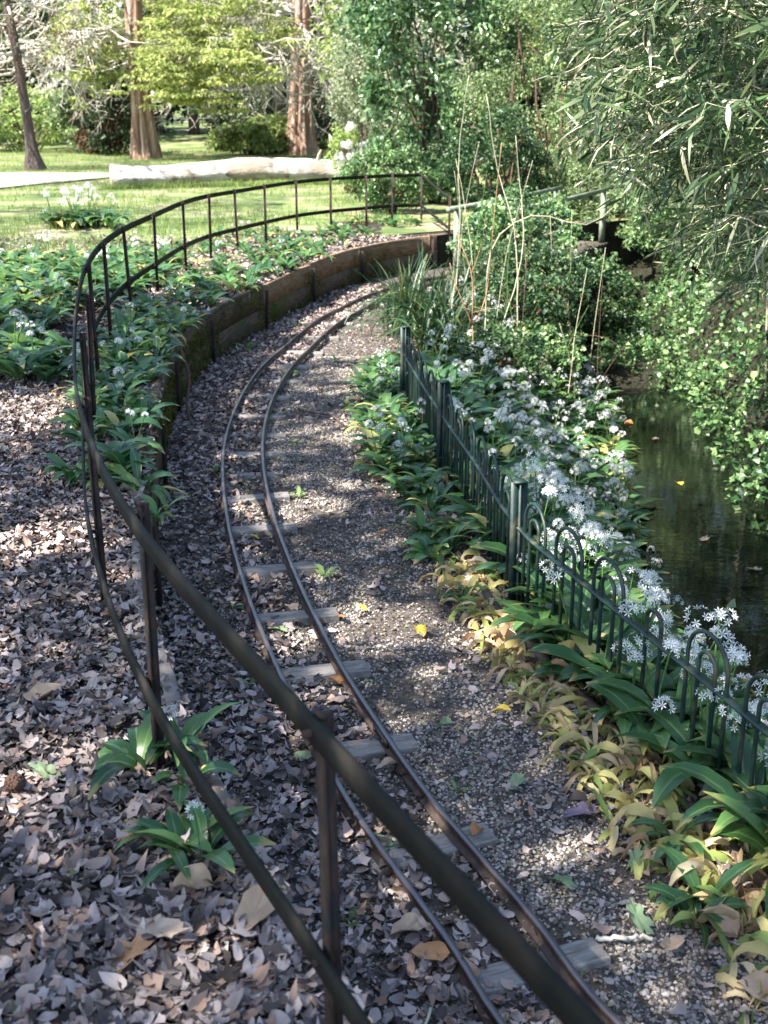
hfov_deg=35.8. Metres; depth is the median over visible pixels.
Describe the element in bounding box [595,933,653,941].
twig
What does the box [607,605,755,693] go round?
wild garlic
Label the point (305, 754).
fallen leaf
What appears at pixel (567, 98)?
woodland tree
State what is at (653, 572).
wild garlic
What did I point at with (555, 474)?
wild garlic
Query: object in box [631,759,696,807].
wild garlic
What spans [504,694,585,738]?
wild garlic
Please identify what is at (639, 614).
wild garlic
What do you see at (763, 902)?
wild garlic
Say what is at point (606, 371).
thin stem
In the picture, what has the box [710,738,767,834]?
wild garlic
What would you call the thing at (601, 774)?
wild garlic
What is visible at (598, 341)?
thin stem
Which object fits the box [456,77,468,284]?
dry cane
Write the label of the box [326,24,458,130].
edge bush
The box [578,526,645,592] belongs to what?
wild garlic
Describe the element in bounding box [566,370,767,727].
stream water
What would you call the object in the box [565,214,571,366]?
thin stem
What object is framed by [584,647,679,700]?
wild garlic
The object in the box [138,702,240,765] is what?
wild garlic
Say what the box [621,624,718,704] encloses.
wild garlic
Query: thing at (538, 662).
wild garlic
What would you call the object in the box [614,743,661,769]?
wild garlic
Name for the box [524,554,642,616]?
wild garlic
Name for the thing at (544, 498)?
wild garlic
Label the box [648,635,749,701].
wild garlic
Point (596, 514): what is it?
wild garlic
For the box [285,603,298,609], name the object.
fallen leaf
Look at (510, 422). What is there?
wild garlic carpet
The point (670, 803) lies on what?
wild garlic
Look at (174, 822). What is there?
wild garlic
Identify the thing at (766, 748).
wild garlic
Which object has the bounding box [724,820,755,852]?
wild garlic
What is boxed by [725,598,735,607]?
floating leaf
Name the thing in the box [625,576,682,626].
wild garlic
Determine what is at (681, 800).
wild garlic
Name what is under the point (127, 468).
wild garlic
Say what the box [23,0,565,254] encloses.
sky
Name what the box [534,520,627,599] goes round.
wild garlic
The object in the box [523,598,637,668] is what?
wild garlic
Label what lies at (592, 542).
wild garlic
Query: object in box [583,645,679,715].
wild garlic
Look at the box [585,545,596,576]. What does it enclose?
wild garlic
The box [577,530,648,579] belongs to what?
wild garlic
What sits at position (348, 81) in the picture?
greygreen shrub
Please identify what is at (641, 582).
wild garlic
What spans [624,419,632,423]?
floating leaf
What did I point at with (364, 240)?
leaf litter
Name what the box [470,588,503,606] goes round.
wild garlic
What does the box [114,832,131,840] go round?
fallen leaf
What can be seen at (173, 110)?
edge bush
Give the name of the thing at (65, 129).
bush
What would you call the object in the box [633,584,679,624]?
wild garlic
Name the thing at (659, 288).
ivy bank cover
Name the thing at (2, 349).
wild garlic
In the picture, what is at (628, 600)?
wild garlic
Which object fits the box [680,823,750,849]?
wild garlic
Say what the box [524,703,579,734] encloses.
wild garlic
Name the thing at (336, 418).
twig
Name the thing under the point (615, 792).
wild garlic
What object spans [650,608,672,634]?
wild garlic
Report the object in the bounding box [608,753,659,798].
wild garlic
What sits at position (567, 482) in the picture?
wild garlic
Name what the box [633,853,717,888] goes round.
wild garlic
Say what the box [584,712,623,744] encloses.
wild garlic
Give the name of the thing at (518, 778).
fallen leaf
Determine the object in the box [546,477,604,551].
wild garlic
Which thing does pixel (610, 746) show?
wild garlic
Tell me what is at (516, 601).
wild garlic
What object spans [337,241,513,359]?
sedge clump
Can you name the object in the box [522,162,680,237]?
stream bush
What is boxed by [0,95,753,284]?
meadow
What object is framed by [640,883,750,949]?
wild garlic
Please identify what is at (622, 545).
wild garlic
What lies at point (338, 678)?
fallen leaf
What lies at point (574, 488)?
wild garlic
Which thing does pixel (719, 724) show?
wild garlic
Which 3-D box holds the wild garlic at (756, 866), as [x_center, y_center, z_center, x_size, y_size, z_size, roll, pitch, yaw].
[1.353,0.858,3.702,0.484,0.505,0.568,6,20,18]
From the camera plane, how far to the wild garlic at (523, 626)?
5.24 m
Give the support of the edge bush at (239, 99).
on the meadow
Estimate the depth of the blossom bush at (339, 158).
26.17 m
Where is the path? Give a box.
[0,173,109,186]
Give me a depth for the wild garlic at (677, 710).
4.36 m
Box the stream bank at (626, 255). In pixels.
[437,216,703,274]
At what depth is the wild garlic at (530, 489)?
6.58 m
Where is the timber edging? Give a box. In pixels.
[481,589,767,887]
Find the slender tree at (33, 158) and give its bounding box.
[0,0,157,170]
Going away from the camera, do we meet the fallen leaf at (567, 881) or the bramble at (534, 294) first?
the fallen leaf at (567, 881)
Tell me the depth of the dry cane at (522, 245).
12.20 m
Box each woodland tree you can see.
[0,0,48,95]
[4,0,185,113]
[111,0,265,134]
[209,0,327,97]
[285,0,458,77]
[305,0,464,135]
[406,0,572,167]
[408,1,564,126]
[520,0,608,138]
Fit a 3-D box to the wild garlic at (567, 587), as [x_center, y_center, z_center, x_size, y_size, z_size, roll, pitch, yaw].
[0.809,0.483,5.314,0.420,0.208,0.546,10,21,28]
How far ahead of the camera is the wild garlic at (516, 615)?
5.18 m
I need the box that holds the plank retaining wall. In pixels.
[132,233,444,992]
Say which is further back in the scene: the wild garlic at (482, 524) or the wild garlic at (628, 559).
the wild garlic at (628, 559)
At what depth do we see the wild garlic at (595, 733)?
4.35 m
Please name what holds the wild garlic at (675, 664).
on the track bed ground at (648, 272)
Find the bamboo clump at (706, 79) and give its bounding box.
[532,0,767,383]
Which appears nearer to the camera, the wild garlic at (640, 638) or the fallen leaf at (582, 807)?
the fallen leaf at (582, 807)
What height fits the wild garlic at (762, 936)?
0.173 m
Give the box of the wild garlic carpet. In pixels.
[0,182,686,722]
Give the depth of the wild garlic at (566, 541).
5.99 m
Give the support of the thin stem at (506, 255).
on the track bed ground at (648, 272)
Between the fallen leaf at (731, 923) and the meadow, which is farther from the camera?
the meadow
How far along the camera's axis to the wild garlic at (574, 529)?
5.99 m
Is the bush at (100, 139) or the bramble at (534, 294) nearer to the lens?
the bramble at (534, 294)
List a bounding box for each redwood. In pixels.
[0,0,362,159]
[92,0,470,154]
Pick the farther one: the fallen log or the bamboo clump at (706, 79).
the fallen log
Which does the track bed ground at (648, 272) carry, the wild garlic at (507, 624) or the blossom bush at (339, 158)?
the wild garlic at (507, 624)
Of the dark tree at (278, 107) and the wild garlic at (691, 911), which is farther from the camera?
the dark tree at (278, 107)
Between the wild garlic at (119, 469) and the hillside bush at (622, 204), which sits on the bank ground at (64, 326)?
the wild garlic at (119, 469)
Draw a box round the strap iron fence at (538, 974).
[72,172,606,1023]
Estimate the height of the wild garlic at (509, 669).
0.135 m
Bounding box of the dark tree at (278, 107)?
[244,0,290,114]
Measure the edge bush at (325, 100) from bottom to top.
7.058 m
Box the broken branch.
[179,349,190,420]
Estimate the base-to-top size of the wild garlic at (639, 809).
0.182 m
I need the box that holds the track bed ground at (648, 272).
[154,94,767,1023]
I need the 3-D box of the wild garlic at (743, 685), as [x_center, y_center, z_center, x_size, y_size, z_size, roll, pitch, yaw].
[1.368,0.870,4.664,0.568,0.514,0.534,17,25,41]
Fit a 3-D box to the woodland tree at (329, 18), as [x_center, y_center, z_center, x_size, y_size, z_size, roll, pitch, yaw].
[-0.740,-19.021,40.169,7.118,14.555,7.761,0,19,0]
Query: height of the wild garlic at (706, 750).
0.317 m
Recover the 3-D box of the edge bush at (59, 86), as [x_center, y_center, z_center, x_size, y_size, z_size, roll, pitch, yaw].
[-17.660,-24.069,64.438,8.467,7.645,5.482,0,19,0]
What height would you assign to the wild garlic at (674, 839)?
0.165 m
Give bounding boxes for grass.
[100,177,362,189]
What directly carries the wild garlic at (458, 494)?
on the track bed ground at (648, 272)
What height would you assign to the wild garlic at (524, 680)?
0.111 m
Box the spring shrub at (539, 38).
[471,0,605,186]
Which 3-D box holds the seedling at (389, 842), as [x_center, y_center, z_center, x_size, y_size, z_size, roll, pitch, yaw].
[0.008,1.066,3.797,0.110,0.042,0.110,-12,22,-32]
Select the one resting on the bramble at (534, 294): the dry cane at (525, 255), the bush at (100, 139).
the dry cane at (525, 255)
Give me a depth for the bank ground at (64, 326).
4.17 m
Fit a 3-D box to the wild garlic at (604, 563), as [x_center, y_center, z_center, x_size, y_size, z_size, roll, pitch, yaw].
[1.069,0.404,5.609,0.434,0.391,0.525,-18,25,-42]
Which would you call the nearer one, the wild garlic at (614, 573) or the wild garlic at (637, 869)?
the wild garlic at (637, 869)
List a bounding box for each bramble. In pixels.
[426,321,557,394]
[439,237,602,326]
[446,183,594,293]
[501,314,587,383]
[559,245,655,342]
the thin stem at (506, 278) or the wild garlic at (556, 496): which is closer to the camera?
the wild garlic at (556, 496)
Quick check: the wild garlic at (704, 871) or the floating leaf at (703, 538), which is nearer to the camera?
the wild garlic at (704, 871)
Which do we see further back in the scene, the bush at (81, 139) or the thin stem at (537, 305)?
the bush at (81, 139)
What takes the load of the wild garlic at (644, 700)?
on the track bed ground at (648, 272)
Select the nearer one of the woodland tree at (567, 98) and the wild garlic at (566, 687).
the wild garlic at (566, 687)
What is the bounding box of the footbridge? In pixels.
[445,186,609,294]
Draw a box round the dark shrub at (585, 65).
[536,1,659,190]
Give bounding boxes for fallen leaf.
[23,682,61,700]
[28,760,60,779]
[69,564,94,568]
[113,935,153,973]
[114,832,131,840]
[126,913,189,937]
[172,863,211,888]
[234,885,273,935]
[268,625,287,631]
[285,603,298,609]
[294,751,311,758]
[329,675,343,683]
[357,602,367,610]
[372,548,386,551]
[379,757,396,768]
[380,652,399,656]
[390,912,426,934]
[412,941,449,960]
[413,624,426,636]
[435,716,451,727]
[470,821,483,834]
[492,704,510,711]
[509,772,526,787]
[547,875,576,889]
[563,801,598,816]
[626,897,654,934]
[628,845,642,871]
[663,935,684,949]
[698,904,739,936]
[737,970,767,1001]
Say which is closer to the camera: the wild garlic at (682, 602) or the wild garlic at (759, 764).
the wild garlic at (759, 764)
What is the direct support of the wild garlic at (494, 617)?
on the track bed ground at (648, 272)
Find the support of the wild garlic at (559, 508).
on the track bed ground at (648, 272)
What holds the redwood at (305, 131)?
on the meadow
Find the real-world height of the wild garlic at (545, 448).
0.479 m
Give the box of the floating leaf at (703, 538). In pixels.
[700,535,709,540]
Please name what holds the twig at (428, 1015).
on the leaf litter at (438, 988)
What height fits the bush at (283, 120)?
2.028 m
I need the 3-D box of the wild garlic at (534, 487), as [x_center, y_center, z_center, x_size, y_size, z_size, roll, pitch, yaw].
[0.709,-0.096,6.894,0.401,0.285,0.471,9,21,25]
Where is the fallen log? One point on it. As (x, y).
(249, 168)
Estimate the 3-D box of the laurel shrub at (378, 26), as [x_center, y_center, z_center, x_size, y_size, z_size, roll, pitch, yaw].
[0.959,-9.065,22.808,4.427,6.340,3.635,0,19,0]
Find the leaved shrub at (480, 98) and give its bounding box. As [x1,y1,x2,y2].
[442,0,634,204]
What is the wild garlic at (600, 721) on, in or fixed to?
on the track bed ground at (648, 272)
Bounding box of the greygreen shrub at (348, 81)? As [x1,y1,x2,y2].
[322,0,430,190]
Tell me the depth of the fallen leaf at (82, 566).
4.82 m
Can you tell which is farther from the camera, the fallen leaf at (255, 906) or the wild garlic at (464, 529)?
the wild garlic at (464, 529)
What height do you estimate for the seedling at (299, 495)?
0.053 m
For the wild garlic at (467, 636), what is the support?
on the track bed ground at (648, 272)
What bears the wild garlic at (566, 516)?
on the track bed ground at (648, 272)
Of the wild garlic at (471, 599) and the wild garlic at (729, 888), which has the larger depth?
the wild garlic at (471, 599)
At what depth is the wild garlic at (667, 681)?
4.60 m
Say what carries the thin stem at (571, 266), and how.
on the track bed ground at (648, 272)
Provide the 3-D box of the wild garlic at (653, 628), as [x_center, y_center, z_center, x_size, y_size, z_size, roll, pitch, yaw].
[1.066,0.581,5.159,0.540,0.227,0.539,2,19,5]
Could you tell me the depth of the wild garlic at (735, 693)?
4.58 m
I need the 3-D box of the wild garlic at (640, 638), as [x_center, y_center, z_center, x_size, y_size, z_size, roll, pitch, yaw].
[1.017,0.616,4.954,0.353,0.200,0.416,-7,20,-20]
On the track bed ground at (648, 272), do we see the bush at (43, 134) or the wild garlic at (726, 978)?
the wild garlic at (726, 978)
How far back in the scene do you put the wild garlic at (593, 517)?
6.72 m
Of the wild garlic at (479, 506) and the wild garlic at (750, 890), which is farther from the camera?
the wild garlic at (479, 506)
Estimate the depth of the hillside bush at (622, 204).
18.91 m
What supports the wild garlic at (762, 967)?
on the track bed ground at (648, 272)
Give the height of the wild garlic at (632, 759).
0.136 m
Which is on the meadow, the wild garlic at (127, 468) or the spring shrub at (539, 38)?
the spring shrub at (539, 38)
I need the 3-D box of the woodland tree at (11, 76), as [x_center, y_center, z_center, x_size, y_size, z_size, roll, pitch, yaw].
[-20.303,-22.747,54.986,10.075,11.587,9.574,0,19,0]
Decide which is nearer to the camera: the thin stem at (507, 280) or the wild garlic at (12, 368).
the wild garlic at (12, 368)
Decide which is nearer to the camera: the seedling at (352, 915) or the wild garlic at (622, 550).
the seedling at (352, 915)
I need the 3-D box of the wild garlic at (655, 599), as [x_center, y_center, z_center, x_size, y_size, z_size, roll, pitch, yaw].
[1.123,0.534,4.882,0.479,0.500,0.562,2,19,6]
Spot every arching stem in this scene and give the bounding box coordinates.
[484,203,616,329]
[528,335,629,385]
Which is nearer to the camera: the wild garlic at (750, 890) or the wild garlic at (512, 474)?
the wild garlic at (750, 890)
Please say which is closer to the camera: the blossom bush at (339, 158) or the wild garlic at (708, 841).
the wild garlic at (708, 841)
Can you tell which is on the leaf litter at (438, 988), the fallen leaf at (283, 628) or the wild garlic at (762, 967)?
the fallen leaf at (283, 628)
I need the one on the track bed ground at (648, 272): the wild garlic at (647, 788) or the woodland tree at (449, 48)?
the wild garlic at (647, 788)
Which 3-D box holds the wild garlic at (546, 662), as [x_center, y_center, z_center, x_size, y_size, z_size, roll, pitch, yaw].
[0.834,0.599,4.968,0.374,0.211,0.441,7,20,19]
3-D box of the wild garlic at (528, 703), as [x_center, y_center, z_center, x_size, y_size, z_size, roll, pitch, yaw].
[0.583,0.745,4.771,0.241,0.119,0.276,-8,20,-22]
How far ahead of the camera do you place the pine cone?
3.26 m
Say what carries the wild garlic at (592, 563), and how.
on the track bed ground at (648, 272)
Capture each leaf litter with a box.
[0,232,428,368]
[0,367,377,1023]
[154,282,767,1023]
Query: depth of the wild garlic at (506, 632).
5.25 m
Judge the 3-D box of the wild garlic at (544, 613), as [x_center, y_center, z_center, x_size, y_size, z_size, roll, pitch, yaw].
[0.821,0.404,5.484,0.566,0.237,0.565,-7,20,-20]
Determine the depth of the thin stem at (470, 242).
13.18 m
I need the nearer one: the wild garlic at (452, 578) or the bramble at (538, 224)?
the wild garlic at (452, 578)
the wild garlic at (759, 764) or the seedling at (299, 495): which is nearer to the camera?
the wild garlic at (759, 764)
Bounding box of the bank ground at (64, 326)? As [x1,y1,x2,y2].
[0,220,606,1023]
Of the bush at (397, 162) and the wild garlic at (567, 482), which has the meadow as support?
the bush at (397, 162)
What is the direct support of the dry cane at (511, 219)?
on the track bed ground at (648, 272)
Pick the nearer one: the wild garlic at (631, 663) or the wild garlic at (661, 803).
the wild garlic at (661, 803)
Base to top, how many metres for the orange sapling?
2.201 m
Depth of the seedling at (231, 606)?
5.64 m
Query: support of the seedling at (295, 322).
on the track bed ground at (648, 272)
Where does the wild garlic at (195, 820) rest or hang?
on the bank ground at (64, 326)
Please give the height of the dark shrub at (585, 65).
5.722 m
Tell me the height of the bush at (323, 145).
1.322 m
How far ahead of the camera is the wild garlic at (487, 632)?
5.23 m
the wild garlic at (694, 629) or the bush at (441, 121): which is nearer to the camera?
the wild garlic at (694, 629)
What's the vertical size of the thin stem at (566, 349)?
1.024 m
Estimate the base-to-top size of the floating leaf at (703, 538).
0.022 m
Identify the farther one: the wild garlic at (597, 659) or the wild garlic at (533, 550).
the wild garlic at (533, 550)
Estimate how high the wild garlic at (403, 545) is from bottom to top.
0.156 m
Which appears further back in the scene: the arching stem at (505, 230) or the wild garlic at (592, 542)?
the arching stem at (505, 230)
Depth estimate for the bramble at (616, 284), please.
14.68 m
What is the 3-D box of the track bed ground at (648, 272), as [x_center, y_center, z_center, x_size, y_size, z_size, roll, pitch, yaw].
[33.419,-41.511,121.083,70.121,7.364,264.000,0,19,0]
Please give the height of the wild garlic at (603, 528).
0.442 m
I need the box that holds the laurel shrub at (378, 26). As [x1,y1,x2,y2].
[325,0,545,203]
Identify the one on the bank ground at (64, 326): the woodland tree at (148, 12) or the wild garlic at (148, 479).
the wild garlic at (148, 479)
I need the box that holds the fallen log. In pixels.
[109,149,388,185]
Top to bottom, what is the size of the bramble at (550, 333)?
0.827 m
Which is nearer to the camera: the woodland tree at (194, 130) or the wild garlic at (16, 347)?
the wild garlic at (16, 347)
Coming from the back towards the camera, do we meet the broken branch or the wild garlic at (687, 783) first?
the broken branch
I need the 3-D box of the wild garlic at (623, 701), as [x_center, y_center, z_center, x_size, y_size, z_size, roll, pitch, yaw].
[1.033,0.657,4.327,0.518,0.469,0.487,-1,19,-3]
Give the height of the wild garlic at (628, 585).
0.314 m
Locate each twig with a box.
[24,902,41,983]
[299,410,355,428]
[424,1007,431,1023]
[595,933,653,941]
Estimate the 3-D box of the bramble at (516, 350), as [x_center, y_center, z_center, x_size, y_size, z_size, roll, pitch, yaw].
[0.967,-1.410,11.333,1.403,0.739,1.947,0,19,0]
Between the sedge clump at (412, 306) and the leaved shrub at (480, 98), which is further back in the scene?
the leaved shrub at (480, 98)
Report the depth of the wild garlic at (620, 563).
6.41 m
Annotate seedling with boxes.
[203,464,219,473]
[226,602,244,609]
[234,341,254,351]
[235,677,255,682]
[289,485,306,497]
[290,321,304,326]
[315,564,339,578]
[328,354,343,361]
[340,902,366,926]
[376,834,402,849]
[449,780,469,792]
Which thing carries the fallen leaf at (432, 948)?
on the leaf litter at (438, 988)
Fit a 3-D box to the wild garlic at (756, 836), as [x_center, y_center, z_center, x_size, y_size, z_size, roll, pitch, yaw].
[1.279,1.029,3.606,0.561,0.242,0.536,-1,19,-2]
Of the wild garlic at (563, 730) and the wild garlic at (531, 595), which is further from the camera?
the wild garlic at (531, 595)
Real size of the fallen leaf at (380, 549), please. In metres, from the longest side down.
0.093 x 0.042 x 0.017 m
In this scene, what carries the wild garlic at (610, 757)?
on the track bed ground at (648, 272)
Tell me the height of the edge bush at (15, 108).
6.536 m
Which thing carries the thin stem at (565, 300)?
on the track bed ground at (648, 272)
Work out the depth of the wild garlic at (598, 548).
6.25 m
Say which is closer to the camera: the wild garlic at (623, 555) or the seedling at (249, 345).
the wild garlic at (623, 555)
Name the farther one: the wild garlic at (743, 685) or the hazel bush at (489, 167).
the hazel bush at (489, 167)
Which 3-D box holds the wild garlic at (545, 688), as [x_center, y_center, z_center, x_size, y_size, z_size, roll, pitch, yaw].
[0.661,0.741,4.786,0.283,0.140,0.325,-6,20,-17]
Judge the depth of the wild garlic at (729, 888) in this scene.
3.63 m
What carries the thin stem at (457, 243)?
on the track bed ground at (648, 272)
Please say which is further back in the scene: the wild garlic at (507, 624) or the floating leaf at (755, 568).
the floating leaf at (755, 568)
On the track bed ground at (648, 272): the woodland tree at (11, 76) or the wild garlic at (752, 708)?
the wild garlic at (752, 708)
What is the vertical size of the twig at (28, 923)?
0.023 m
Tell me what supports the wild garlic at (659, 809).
on the track bed ground at (648, 272)
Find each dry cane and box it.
[454,171,468,308]
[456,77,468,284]
[486,94,518,336]
[502,136,523,324]
[514,199,525,309]
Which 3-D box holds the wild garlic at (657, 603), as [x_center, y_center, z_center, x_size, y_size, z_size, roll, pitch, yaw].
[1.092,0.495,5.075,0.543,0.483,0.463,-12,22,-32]
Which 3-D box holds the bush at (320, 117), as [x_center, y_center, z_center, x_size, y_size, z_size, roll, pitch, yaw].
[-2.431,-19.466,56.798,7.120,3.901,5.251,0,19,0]
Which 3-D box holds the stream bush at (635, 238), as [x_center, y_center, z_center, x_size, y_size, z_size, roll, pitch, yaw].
[4.523,-4.322,16.934,2.905,1.758,2.760,13,23,34]
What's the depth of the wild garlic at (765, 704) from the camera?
4.35 m
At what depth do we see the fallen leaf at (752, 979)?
3.15 m
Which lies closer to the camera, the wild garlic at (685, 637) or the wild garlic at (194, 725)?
the wild garlic at (194, 725)
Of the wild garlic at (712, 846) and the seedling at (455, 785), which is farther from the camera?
the seedling at (455, 785)
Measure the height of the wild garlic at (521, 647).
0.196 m
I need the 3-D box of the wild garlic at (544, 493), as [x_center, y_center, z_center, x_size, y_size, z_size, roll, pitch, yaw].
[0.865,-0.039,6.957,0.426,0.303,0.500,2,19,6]
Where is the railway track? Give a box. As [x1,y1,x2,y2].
[219,275,624,1023]
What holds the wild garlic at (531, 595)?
on the track bed ground at (648, 272)
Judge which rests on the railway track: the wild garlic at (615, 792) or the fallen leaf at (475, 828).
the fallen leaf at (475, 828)
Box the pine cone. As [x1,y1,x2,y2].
[4,773,24,793]
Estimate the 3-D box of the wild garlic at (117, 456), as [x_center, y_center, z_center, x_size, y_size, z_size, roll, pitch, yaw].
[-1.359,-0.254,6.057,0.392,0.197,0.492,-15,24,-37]
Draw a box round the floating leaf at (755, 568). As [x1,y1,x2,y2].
[747,566,761,570]
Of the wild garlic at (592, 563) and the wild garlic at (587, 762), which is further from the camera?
the wild garlic at (592, 563)
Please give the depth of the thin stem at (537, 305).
12.64 m
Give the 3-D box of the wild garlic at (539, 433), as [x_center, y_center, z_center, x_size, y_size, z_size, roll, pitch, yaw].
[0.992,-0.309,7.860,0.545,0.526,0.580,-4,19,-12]
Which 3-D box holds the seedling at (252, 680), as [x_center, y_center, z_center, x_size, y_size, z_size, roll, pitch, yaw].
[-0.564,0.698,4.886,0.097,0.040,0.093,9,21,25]
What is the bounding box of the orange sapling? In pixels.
[447,142,501,354]
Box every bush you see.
[0,6,127,130]
[0,32,50,130]
[0,81,96,151]
[0,109,18,136]
[39,90,130,152]
[49,60,131,155]
[58,75,129,153]
[66,25,208,132]
[182,72,316,147]
[199,26,287,127]
[202,116,288,154]
[247,108,287,153]
[266,68,391,143]
[270,24,360,127]
[318,126,381,153]
[321,121,369,193]
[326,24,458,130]
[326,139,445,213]
[351,65,462,150]
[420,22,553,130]
[431,101,563,211]
[495,41,596,131]
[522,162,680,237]
[583,53,714,233]
[606,169,758,271]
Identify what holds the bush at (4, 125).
on the meadow
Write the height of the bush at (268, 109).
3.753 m
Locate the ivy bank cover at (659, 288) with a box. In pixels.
[576,178,767,533]
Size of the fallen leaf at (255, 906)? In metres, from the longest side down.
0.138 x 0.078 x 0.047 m
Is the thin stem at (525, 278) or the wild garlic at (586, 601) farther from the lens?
the thin stem at (525, 278)
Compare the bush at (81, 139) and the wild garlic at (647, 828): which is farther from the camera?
the bush at (81, 139)
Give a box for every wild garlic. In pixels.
[0,344,71,378]
[0,347,11,352]
[0,350,59,381]
[52,444,146,482]
[61,432,160,458]
[71,458,155,491]
[75,441,156,472]
[88,713,207,799]
[99,448,186,509]
[114,801,254,885]
[120,800,275,890]
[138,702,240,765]
[152,745,239,810]
[402,537,449,553]
[408,519,484,556]
[428,507,491,540]
[435,495,531,520]
[436,477,481,501]
[437,573,487,590]
[454,595,487,609]
[460,466,550,517]
[461,482,538,541]
[462,621,504,653]
[465,513,541,552]
[466,625,517,661]
[469,450,589,520]
[469,461,547,491]
[469,463,567,513]
[469,488,568,550]
[470,484,595,582]
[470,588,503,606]
[474,477,594,535]
[474,616,517,654]
[474,620,514,647]
[479,501,578,540]
[484,598,524,615]
[485,653,534,683]
[486,461,586,554]
[487,591,570,643]
[487,601,507,628]
[488,559,559,634]
[493,627,543,653]
[496,554,594,618]
[497,455,550,474]
[498,528,593,580]
[502,682,553,711]
[503,528,571,599]
[503,667,547,691]
[504,477,544,502]
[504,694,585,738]
[505,566,639,665]
[511,580,595,642]
[511,667,579,710]
[512,577,643,631]
[512,658,568,694]
[515,463,585,493]
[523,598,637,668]
[523,679,582,708]
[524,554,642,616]
[524,578,638,629]
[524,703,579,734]
[526,489,624,554]
[526,538,623,574]
[527,583,670,690]
[531,694,586,722]
[532,623,614,671]
[532,714,579,744]
[533,485,561,511]
[534,427,578,489]
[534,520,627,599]
[534,656,558,669]
[536,433,575,491]
[539,634,682,725]
[539,727,593,753]
[541,748,607,781]
[544,466,589,512]
[544,486,578,528]
[544,494,613,534]
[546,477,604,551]
[547,532,599,582]
[548,716,604,741]
[548,738,620,773]
[551,470,604,559]
[552,518,610,577]
[553,731,624,765]
[556,476,607,532]
[556,516,632,557]
[560,470,587,496]
[562,757,621,799]
[566,503,636,565]
[568,597,731,720]
[571,492,640,559]
[571,544,629,587]
[573,503,629,580]
[575,719,631,766]
[576,774,625,813]
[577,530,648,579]
[578,522,644,587]
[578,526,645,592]
[580,782,654,850]
[581,632,678,740]
[581,708,612,726]
[582,507,614,533]
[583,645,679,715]
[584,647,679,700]
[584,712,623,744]
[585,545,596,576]
[586,637,717,755]
[589,529,653,599]
[589,649,732,735]
[593,749,648,780]
[594,621,672,645]
[594,632,666,665]
[595,556,640,608]
[598,777,655,798]
[600,724,653,778]
[602,649,722,683]
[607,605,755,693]
[607,744,675,779]
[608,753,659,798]
[608,791,674,834]
[609,685,765,809]
[611,535,642,586]
[611,840,663,879]
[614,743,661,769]
[617,791,664,819]
[617,828,708,877]
[618,598,694,648]
[619,546,670,585]
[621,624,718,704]
[623,565,685,632]
[624,641,750,755]
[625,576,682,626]
[627,593,652,623]
[627,793,741,870]
[630,812,703,847]
[631,567,668,589]
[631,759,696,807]
[632,569,705,650]
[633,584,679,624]
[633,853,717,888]
[634,587,706,665]
[635,577,694,658]
[638,641,767,767]
[638,661,749,719]
[640,639,767,736]
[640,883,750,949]
[641,623,755,739]
[644,757,694,790]
[648,614,673,659]
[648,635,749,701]
[649,860,722,933]
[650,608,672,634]
[651,558,661,569]
[651,832,694,865]
[653,605,672,610]
[653,836,733,880]
[654,844,760,912]
[656,779,726,828]
[658,812,705,842]
[659,721,767,830]
[660,688,763,726]
[663,712,767,795]
[666,865,716,890]
[668,632,708,661]
[670,685,767,793]
[672,595,699,645]
[675,634,688,651]
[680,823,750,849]
[680,857,734,897]
[685,607,767,724]
[686,830,729,857]
[690,882,767,956]
[695,906,767,955]
[697,706,766,757]
[703,788,767,918]
[703,911,767,986]
[707,873,764,928]
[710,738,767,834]
[715,846,767,883]
[715,969,767,1023]
[718,726,766,798]
[723,745,767,767]
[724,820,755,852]
[731,926,759,959]
[732,785,767,882]
[737,673,752,727]
[739,878,764,907]
[740,888,764,897]
[748,701,765,740]
[752,670,767,713]
[754,963,767,971]
[762,848,767,863]
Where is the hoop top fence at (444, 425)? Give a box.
[400,326,767,799]
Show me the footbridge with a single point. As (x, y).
(601, 243)
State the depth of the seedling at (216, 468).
7.72 m
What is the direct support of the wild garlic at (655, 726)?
on the track bed ground at (648, 272)
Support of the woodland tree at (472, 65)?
on the meadow
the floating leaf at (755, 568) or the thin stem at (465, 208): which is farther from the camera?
the thin stem at (465, 208)
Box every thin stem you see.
[454,210,460,283]
[456,162,475,309]
[458,144,478,263]
[462,254,487,322]
[471,173,486,308]
[490,206,512,328]
[494,161,532,336]
[505,233,510,324]
[521,204,534,339]
[525,277,557,330]
[551,233,573,386]
[555,307,587,391]
[559,323,575,409]
[564,220,578,324]
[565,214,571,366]
[567,270,586,405]
[587,247,605,392]
[593,337,631,402]
[595,279,602,405]

